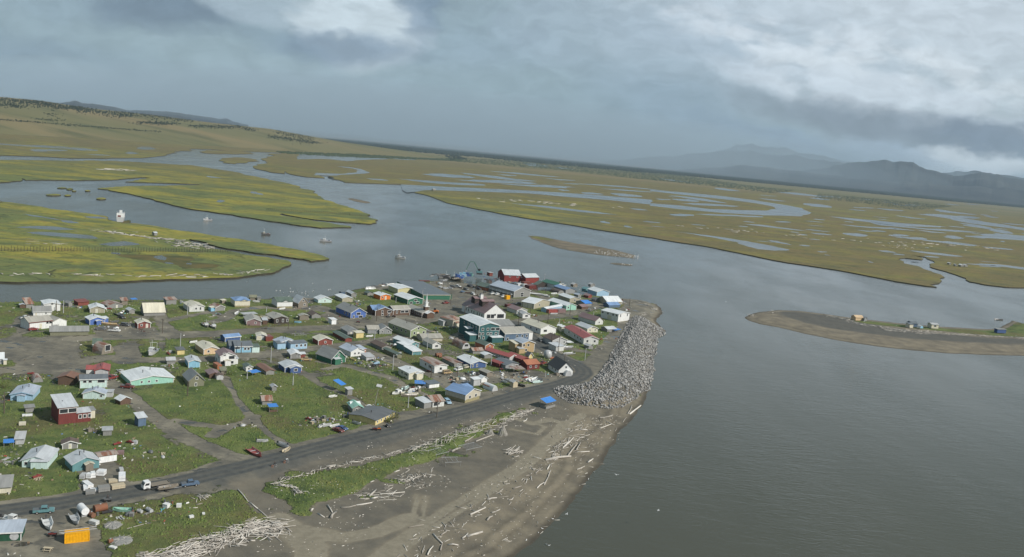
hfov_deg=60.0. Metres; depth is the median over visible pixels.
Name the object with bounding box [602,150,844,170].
mountain
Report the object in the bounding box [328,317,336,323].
storage box
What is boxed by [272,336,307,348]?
house
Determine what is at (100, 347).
hut
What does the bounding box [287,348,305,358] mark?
house
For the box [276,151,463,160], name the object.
willow thicket
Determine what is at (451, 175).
pond
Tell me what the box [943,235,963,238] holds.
pond
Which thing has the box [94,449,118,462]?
shed
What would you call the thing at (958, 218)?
pond
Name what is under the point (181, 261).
mud flat
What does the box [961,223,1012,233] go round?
pond
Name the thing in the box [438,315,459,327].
house
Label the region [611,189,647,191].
pond
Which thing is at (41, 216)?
pond
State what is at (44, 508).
pickup truck
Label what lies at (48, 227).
pond
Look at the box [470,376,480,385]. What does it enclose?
shed
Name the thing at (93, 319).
house
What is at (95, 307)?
house
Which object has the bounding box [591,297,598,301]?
shed
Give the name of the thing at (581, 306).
shed
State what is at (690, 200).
pond
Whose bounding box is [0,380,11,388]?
bush
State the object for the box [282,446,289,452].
skiff
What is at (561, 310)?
shipping container
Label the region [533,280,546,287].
shed
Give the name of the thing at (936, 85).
sky
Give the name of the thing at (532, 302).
garage
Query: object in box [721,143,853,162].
mountain
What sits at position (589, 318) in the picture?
house
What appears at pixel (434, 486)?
beach litter
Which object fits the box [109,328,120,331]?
pickup truck
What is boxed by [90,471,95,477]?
lumber pack
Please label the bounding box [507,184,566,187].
pond
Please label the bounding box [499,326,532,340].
house
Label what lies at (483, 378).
shed
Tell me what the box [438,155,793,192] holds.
willow thicket
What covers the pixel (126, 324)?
car
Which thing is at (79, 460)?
house
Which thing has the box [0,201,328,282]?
marsh island
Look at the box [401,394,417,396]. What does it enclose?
skiff
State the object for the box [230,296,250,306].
house
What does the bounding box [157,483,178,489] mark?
skiff
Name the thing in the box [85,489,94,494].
lumber pack
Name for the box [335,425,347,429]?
car
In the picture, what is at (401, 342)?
house
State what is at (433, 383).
shed
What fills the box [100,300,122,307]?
shed
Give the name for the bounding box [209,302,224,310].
shed
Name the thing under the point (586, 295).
shed
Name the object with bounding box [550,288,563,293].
hut
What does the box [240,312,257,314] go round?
drying rack
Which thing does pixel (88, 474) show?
lumber pack
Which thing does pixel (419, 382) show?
drying rack
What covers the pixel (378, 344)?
shed
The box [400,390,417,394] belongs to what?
skiff
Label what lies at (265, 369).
shed
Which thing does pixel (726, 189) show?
pond
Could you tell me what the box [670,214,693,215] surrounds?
pond
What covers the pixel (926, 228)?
pond
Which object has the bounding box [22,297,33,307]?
shed
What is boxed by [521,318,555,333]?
house
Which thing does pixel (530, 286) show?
shipping container
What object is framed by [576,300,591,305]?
shed
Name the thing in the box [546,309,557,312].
shipping container
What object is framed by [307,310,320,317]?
shed
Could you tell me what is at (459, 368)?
car
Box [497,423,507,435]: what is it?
driftwood tipi
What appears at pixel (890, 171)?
mountain
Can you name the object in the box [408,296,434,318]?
church
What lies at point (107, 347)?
window
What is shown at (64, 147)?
pond
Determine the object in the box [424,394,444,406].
house
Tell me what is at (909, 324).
hut
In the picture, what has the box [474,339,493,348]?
house
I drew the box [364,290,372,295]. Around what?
shed
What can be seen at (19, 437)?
shed
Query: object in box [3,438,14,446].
drying rack
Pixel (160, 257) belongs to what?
pond
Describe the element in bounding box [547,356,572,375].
house
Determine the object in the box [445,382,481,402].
house
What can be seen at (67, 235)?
pond
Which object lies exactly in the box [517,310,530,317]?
house
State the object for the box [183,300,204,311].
house
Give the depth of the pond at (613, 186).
3322.27 m
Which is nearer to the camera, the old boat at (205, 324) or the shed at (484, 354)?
the shed at (484, 354)
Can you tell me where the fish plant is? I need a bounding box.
[498,268,522,281]
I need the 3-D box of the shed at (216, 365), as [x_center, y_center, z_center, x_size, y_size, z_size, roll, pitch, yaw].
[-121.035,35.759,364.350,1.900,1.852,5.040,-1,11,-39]
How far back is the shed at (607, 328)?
519.46 m
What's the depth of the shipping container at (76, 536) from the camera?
206.85 m
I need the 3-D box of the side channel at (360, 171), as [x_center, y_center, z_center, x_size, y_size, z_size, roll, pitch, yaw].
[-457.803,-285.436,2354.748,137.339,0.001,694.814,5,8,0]
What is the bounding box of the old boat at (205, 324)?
[201,319,208,326]
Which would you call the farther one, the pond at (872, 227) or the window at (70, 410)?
the pond at (872, 227)
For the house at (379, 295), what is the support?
on the ground at (388, 532)
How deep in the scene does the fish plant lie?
681.03 m
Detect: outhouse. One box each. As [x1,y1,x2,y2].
[133,411,146,426]
[219,366,226,373]
[269,383,277,390]
[344,386,353,394]
[509,379,517,387]
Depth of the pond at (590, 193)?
2473.88 m
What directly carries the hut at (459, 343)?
on the ground at (388, 532)
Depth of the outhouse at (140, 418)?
287.99 m
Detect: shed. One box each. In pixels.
[14,431,26,444]
[19,303,25,307]
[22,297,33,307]
[23,404,34,412]
[30,373,42,382]
[57,371,79,384]
[64,300,72,306]
[73,298,89,305]
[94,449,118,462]
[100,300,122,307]
[102,426,112,435]
[114,394,131,404]
[119,297,128,304]
[125,307,134,312]
[163,296,177,304]
[174,346,185,354]
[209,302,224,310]
[220,333,241,341]
[242,362,252,370]
[249,295,260,300]
[255,331,266,339]
[255,363,275,374]
[259,395,272,404]
[297,313,308,319]
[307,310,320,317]
[332,330,351,341]
[346,290,356,296]
[353,330,364,337]
[361,352,374,360]
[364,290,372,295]
[370,339,392,350]
[383,347,401,357]
[404,345,422,354]
[424,379,439,387]
[468,347,483,353]
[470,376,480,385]
[478,368,493,376]
[478,374,488,382]
[480,351,492,357]
[483,382,497,390]
[525,351,533,358]
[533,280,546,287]
[541,304,563,311]
[548,342,563,350]
[558,325,564,331]
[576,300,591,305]
[576,304,588,308]
[582,286,588,291]
[583,293,591,297]
[583,343,593,348]
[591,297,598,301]
[601,326,616,331]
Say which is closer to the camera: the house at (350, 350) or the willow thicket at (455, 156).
the house at (350, 350)
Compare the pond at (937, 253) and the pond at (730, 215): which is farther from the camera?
the pond at (730, 215)
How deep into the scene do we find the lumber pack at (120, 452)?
262.04 m
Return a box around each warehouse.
[49,326,88,335]
[397,281,451,299]
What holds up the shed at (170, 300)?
on the ground at (388, 532)
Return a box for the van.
[442,369,452,374]
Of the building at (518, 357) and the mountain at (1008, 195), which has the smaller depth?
the building at (518, 357)
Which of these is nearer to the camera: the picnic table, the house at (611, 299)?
the picnic table
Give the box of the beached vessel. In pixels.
[116,210,124,221]
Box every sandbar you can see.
[348,198,370,202]
[529,236,633,257]
[612,263,630,265]
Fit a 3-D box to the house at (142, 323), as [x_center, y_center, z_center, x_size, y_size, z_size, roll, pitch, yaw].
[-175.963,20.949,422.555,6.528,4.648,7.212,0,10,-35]
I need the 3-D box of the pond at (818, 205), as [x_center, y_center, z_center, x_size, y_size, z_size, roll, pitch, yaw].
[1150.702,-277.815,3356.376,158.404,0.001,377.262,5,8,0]
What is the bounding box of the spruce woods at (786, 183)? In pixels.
[624,167,1023,207]
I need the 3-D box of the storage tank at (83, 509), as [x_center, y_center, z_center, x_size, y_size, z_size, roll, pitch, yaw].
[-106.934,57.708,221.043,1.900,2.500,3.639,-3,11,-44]
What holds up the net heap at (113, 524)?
on the ground at (388, 532)
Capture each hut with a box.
[0,519,26,540]
[92,341,113,354]
[165,357,175,363]
[452,338,469,348]
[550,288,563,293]
[905,322,913,327]
[994,328,1006,332]
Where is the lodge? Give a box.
[458,313,503,342]
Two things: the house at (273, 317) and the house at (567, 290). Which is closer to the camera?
the house at (273, 317)
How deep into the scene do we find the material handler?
698.38 m
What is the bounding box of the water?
[0,125,1023,556]
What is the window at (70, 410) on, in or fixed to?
in the house at (65, 409)
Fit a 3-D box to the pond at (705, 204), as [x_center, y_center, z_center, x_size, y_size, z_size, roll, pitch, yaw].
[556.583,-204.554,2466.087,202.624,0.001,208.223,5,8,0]
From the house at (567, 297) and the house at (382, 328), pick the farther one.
the house at (567, 297)
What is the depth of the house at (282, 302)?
497.96 m
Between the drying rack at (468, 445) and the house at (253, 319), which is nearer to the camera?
the drying rack at (468, 445)
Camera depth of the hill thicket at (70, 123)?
3253.99 m
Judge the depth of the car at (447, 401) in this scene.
344.82 m
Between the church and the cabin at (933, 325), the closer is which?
the church
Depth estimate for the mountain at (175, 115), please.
11024.09 m
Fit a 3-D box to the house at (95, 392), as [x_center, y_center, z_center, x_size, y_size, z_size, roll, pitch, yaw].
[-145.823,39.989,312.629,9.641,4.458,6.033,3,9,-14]
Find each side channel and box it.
[297,154,417,160]
[314,166,368,175]
[401,184,810,215]
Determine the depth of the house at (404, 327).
458.43 m
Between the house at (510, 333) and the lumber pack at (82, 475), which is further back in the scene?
the house at (510, 333)
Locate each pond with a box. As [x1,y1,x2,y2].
[0,143,98,150]
[18,226,72,229]
[26,214,58,219]
[28,232,97,238]
[31,149,67,151]
[61,220,77,222]
[83,216,105,218]
[100,241,139,245]
[137,147,155,149]
[154,255,165,259]
[404,179,484,184]
[424,174,474,177]
[462,180,535,183]
[464,173,530,180]
[493,171,555,176]
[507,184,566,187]
[512,203,616,214]
[563,183,662,190]
[581,192,602,194]
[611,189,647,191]
[611,193,641,196]
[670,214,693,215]
[671,195,724,202]
[673,199,697,201]
[674,231,788,250]
[684,203,736,206]
[701,214,762,216]
[715,187,737,190]
[747,224,803,230]
[781,192,838,197]
[804,203,831,207]
[829,216,942,226]
[843,233,867,236]
[847,225,895,228]
[870,222,980,232]
[889,234,907,236]
[906,237,926,239]
[910,250,962,256]
[920,214,1023,229]
[923,240,976,245]
[936,209,975,214]
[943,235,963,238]
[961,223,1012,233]
[966,233,1023,240]
[966,263,1023,269]
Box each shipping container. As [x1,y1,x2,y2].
[64,528,89,543]
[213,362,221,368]
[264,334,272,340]
[524,284,536,288]
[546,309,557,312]
[557,308,565,312]
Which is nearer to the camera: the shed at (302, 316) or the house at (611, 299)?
the shed at (302, 316)
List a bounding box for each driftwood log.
[466,531,482,536]
[545,455,570,460]
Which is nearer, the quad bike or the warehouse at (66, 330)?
the quad bike
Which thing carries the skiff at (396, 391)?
on the ground at (388, 532)
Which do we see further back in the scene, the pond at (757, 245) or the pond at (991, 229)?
the pond at (991, 229)
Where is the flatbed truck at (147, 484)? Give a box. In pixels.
[141,479,169,490]
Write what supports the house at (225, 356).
on the ground at (388, 532)
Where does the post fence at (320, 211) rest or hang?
on the marsh island at (232, 189)
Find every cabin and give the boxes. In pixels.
[0,474,13,492]
[60,437,78,448]
[92,338,102,344]
[204,368,223,379]
[347,399,363,411]
[851,315,862,320]
[907,321,917,326]
[927,322,938,328]
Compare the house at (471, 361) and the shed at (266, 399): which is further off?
the house at (471, 361)
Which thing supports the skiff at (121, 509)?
on the ground at (388, 532)
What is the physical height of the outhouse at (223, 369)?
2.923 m
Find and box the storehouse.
[414,396,432,408]
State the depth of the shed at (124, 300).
465.54 m
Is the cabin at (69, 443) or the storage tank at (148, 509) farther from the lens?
the cabin at (69, 443)
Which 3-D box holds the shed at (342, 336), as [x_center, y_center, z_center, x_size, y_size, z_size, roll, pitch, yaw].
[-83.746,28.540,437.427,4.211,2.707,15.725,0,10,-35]
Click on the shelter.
(548, 399)
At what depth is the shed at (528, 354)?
432.72 m
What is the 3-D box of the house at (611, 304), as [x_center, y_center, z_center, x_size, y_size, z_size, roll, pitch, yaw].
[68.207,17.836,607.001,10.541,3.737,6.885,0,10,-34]
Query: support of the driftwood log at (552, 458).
on the ground at (388, 532)
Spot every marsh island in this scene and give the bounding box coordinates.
[0,160,376,227]
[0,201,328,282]
[201,150,252,153]
[219,157,256,163]
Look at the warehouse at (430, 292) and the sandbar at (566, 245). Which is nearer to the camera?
the warehouse at (430, 292)
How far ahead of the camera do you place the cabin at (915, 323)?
647.38 m
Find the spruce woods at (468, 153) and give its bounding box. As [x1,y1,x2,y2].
[323,138,816,184]
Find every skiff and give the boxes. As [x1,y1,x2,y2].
[0,513,20,519]
[41,514,52,529]
[68,512,79,524]
[101,322,117,324]
[112,507,133,511]
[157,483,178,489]
[245,446,261,456]
[256,438,267,441]
[276,441,288,447]
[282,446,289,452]
[392,389,404,393]
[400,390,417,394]
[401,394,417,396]
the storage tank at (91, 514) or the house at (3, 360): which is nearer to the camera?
the storage tank at (91, 514)
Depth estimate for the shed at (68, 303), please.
449.88 m
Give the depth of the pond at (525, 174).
3795.68 m
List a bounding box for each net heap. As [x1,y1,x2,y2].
[103,521,122,528]
[111,535,132,545]
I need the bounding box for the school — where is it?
[461,293,505,318]
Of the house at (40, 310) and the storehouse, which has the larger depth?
the house at (40, 310)
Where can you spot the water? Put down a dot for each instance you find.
(740, 435)
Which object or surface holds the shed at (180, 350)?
on the ground at (388, 532)
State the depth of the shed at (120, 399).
307.52 m
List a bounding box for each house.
[0,352,6,364]
[9,383,40,401]
[19,315,67,329]
[20,445,59,468]
[31,305,51,315]
[40,299,60,310]
[50,393,95,424]
[63,449,100,471]
[79,374,107,387]
[82,385,114,398]
[85,314,108,324]
[85,362,110,374]
[88,302,105,312]
[120,366,174,385]
[134,318,151,327]
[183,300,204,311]
[185,355,200,367]
[195,340,219,354]
[215,347,238,365]
[226,340,259,352]
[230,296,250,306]
[243,313,267,325]
[262,311,287,323]
[271,296,293,307]
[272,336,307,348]
[278,359,302,372]
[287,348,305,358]
[292,294,308,307]
[312,334,332,344]
[314,295,332,302]
[315,345,345,364]
[335,293,352,301]
[335,302,365,318]
[339,343,366,356]
[340,325,356,334]
[349,405,395,424]
[364,323,392,333]
[367,304,393,315]
[373,291,391,299]
[388,318,425,337]
[393,335,418,349]
[398,365,424,379]
[416,333,442,340]
[420,356,448,372]
[422,337,440,348]
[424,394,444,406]
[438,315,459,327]
[441,356,462,366]
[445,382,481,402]
[457,354,487,367]
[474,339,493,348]
[490,357,519,369]
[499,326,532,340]
[507,304,526,313]
[508,337,534,353]
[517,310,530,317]
[519,359,539,369]
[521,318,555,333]
[542,333,566,344]
[543,279,565,287]
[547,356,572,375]
[549,298,576,309]
[554,284,574,293]
[558,293,580,302]
[564,324,598,344]
[575,321,598,331]
[578,312,603,324]
[587,286,608,295]
[599,296,622,303]
[601,308,629,321]
[603,302,619,307]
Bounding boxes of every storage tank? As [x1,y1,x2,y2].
[77,503,88,516]
[88,510,95,517]
[93,503,107,512]
[145,507,152,511]
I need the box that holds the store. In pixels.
[489,280,530,297]
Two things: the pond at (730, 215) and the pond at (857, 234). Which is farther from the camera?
the pond at (730, 215)
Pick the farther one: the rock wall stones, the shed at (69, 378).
the rock wall stones
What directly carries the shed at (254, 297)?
on the ground at (388, 532)
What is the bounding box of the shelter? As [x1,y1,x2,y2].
[540,396,555,408]
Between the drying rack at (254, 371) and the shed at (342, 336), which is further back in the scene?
the shed at (342, 336)
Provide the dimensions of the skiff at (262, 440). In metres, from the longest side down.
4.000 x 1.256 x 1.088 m
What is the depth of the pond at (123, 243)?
687.97 m
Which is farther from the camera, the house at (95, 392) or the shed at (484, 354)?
the shed at (484, 354)
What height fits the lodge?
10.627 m
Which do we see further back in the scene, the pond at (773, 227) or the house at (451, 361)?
the pond at (773, 227)
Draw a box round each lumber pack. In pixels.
[79,472,86,479]
[82,480,93,488]
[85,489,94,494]
[86,472,91,478]
[89,518,99,525]
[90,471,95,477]
[96,468,106,475]
[97,484,109,491]
[108,478,117,483]
[110,482,124,489]
[117,450,123,454]
[119,471,125,481]
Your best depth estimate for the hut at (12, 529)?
205.04 m
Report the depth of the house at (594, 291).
651.24 m
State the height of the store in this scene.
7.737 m
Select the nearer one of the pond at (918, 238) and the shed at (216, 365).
the shed at (216, 365)
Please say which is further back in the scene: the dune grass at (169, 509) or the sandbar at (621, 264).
the sandbar at (621, 264)
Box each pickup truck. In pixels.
[33,505,54,514]
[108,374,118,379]
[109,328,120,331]
[120,383,134,388]
[180,479,199,486]
[301,356,311,360]
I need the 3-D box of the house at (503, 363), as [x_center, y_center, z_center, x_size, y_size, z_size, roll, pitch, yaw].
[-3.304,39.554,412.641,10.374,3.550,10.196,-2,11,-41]
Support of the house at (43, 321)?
on the ground at (388, 532)
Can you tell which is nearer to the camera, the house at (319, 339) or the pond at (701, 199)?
the house at (319, 339)
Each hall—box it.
[388,305,410,314]
[487,319,514,326]
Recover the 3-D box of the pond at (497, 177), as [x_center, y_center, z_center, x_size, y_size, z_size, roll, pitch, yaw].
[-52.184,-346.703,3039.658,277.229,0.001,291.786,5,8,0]
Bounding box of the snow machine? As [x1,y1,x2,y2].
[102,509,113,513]
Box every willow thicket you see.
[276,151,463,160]
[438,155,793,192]
[445,155,465,159]
[815,194,950,209]
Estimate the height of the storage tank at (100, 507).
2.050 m
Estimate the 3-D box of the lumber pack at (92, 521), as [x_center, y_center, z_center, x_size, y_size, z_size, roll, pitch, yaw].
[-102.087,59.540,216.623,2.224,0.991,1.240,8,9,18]
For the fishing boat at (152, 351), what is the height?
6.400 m
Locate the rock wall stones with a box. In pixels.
[553,315,665,408]
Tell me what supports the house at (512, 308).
on the ground at (388, 532)
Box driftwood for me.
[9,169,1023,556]
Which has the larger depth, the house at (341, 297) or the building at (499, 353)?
the house at (341, 297)
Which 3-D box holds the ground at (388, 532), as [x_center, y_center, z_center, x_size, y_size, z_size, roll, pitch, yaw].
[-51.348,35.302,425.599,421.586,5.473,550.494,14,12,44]
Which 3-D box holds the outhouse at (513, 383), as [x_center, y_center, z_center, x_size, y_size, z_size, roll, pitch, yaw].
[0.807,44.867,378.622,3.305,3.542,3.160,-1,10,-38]
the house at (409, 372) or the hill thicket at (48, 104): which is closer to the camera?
the house at (409, 372)
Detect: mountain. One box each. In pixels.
[59,101,247,125]
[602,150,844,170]
[676,165,1023,204]
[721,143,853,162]
[803,160,1023,189]
[945,170,1023,179]
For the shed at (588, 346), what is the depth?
467.72 m
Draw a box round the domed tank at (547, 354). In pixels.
[543,350,553,358]
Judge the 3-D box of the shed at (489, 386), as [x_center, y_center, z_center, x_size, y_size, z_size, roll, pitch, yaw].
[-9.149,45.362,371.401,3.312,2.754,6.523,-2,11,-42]
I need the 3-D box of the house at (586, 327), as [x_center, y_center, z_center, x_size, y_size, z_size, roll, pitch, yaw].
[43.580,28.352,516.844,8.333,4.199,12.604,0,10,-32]
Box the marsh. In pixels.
[0,134,1023,287]
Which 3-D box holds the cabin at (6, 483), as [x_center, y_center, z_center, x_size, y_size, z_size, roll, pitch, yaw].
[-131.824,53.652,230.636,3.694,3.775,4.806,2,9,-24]
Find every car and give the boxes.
[120,322,130,326]
[332,427,344,432]
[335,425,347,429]
[444,398,451,403]
[454,366,462,370]
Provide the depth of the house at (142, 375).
335.44 m
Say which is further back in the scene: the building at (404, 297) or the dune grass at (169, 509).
the building at (404, 297)
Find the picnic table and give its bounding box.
[43,546,53,551]
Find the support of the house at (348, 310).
on the ground at (388, 532)
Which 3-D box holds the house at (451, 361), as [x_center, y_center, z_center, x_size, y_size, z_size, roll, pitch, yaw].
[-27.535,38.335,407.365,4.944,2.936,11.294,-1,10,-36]
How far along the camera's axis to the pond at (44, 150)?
1989.07 m
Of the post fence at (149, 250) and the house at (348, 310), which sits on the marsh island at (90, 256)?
the post fence at (149, 250)
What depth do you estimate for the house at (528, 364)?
412.13 m
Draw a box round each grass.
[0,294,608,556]
[96,350,514,546]
[531,236,552,239]
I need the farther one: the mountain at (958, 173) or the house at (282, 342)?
the mountain at (958, 173)
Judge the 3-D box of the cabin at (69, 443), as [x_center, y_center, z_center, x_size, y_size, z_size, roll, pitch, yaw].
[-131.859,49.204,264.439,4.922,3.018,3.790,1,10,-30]
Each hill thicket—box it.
[0,97,327,143]
[0,112,160,132]
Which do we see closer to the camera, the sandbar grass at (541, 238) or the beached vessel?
the beached vessel
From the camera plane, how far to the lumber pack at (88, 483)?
238.04 m
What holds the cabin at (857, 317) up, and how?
on the spit
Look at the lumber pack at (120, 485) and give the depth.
238.45 m
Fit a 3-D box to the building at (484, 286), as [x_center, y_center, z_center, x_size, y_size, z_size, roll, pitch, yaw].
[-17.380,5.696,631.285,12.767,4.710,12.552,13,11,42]
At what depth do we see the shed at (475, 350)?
432.27 m
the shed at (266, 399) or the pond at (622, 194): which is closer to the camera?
the shed at (266, 399)
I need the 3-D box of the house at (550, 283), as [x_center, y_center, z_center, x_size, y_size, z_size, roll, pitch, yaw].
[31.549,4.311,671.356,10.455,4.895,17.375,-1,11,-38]
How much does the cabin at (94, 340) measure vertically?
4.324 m
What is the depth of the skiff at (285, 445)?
281.21 m
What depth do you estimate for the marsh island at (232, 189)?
1285.85 m
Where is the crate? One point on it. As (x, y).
(166, 504)
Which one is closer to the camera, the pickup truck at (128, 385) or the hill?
the pickup truck at (128, 385)
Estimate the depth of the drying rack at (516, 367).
404.21 m
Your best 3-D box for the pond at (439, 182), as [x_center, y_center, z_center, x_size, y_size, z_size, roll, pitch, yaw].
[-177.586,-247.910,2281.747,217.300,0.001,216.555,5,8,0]
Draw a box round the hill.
[0,97,450,158]
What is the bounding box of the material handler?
[465,261,481,274]
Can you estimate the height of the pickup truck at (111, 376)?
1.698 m
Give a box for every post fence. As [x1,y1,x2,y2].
[1,245,230,251]
[267,208,372,217]
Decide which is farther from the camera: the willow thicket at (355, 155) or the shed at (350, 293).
the willow thicket at (355, 155)
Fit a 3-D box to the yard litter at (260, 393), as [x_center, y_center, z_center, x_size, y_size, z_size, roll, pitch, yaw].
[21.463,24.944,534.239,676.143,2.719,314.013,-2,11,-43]
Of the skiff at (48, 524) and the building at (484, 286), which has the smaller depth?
the skiff at (48, 524)
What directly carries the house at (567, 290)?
on the ground at (388, 532)
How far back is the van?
388.32 m
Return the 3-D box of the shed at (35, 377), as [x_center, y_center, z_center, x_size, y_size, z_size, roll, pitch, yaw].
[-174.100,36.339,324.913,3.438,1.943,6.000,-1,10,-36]
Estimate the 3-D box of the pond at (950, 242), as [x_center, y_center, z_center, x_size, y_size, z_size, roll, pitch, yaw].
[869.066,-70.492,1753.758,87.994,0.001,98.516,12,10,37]
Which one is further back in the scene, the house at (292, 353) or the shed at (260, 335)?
the shed at (260, 335)
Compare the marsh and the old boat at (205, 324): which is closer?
the old boat at (205, 324)
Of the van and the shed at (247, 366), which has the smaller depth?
the shed at (247, 366)
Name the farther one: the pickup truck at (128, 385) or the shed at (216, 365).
the shed at (216, 365)
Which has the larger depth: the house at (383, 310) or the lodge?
the house at (383, 310)
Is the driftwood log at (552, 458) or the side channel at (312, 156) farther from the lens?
the side channel at (312, 156)
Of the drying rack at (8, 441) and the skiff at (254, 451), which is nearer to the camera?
the drying rack at (8, 441)
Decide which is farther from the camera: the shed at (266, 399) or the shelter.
the shelter
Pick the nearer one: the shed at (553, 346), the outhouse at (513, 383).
the outhouse at (513, 383)
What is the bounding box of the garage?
[521,297,549,308]
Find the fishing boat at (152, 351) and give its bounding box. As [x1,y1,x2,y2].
[148,342,159,355]
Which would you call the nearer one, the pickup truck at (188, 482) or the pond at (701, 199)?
the pickup truck at (188, 482)
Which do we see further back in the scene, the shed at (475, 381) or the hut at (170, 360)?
the shed at (475, 381)
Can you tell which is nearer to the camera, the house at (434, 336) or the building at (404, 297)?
the house at (434, 336)
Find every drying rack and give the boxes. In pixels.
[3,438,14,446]
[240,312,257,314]
[248,369,260,375]
[267,403,278,411]
[333,379,345,391]
[414,380,425,387]
[458,442,481,454]
[510,366,524,369]
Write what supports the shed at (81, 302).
on the ground at (388, 532)
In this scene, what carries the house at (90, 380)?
on the ground at (388, 532)
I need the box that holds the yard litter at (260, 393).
[0,273,1016,555]
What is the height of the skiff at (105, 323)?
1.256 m
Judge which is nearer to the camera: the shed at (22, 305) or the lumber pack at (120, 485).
the lumber pack at (120, 485)
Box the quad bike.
[47,531,56,536]
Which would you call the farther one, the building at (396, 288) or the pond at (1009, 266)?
the pond at (1009, 266)
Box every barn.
[140,302,165,315]
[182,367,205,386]
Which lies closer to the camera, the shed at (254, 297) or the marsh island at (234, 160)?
the shed at (254, 297)
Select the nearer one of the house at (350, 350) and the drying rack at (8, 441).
the drying rack at (8, 441)
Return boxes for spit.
[745,310,1023,355]
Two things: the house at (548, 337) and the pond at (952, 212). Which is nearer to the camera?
the house at (548, 337)
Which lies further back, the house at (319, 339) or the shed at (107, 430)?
the house at (319, 339)
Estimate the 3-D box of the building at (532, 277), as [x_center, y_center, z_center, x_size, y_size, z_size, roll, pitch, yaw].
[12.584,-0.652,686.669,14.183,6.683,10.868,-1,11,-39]
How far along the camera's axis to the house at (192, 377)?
336.77 m
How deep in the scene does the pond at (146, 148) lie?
2645.40 m
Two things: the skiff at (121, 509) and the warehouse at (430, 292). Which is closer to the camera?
the skiff at (121, 509)
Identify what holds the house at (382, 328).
on the ground at (388, 532)
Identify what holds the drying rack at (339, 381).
on the ground at (388, 532)
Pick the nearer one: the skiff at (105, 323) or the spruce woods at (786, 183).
the skiff at (105, 323)
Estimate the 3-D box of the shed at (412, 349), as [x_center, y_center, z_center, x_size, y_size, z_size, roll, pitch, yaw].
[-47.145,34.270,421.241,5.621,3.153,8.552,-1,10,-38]
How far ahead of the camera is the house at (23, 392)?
302.52 m
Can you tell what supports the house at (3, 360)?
on the ground at (388, 532)
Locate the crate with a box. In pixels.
[162,502,170,507]
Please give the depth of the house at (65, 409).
285.29 m
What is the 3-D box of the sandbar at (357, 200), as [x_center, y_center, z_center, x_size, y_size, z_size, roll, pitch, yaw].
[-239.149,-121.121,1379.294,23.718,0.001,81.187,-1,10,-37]
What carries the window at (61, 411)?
in the house at (65, 409)
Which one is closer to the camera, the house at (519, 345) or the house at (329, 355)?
the house at (329, 355)
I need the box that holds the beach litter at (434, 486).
[239,403,609,556]
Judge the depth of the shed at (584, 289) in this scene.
663.71 m
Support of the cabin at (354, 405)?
on the ground at (388, 532)
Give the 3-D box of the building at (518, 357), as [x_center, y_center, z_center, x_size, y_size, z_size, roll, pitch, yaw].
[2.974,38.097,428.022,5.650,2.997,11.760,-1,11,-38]
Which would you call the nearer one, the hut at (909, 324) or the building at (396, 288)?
the building at (396, 288)
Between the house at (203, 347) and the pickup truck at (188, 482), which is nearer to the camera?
the pickup truck at (188, 482)
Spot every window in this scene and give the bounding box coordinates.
[59,408,67,413]
[68,407,76,412]
[105,344,110,350]
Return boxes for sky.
[0,0,1023,177]
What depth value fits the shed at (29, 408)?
290.83 m
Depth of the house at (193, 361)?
361.92 m
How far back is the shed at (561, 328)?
506.47 m
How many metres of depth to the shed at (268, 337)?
417.55 m
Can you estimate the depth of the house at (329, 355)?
389.62 m
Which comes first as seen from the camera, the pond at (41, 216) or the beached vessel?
the pond at (41, 216)
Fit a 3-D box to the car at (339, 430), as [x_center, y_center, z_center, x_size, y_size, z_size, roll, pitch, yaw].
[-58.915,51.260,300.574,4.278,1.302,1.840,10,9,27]
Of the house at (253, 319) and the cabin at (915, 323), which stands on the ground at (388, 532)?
the house at (253, 319)
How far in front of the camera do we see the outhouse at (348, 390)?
343.99 m
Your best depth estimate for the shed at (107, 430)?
276.92 m
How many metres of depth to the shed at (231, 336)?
410.42 m
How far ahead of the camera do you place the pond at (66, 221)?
789.64 m
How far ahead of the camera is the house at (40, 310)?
426.17 m
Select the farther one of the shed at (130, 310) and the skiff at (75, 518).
the shed at (130, 310)
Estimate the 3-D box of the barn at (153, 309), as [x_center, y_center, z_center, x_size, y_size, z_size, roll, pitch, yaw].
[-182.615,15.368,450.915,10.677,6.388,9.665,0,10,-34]
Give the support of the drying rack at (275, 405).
on the ground at (388, 532)
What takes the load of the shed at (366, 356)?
on the ground at (388, 532)
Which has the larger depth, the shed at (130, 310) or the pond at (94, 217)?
the pond at (94, 217)
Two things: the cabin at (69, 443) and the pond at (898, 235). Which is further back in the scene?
the pond at (898, 235)
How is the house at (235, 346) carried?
on the ground at (388, 532)
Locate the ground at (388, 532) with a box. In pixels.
[0,281,665,556]
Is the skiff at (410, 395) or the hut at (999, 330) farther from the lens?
the hut at (999, 330)
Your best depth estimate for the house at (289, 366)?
368.34 m
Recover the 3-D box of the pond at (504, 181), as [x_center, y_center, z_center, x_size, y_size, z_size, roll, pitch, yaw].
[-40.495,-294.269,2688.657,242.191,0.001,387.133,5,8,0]
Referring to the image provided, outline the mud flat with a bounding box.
[116,254,219,268]
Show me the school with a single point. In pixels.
(481, 305)
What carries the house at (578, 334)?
on the ground at (388, 532)
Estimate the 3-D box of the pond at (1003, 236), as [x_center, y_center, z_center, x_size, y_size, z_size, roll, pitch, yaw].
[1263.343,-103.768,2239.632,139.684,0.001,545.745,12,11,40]
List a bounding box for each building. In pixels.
[388,283,411,292]
[393,292,422,303]
[476,282,489,290]
[484,347,516,359]
[509,352,529,361]
[521,273,538,282]

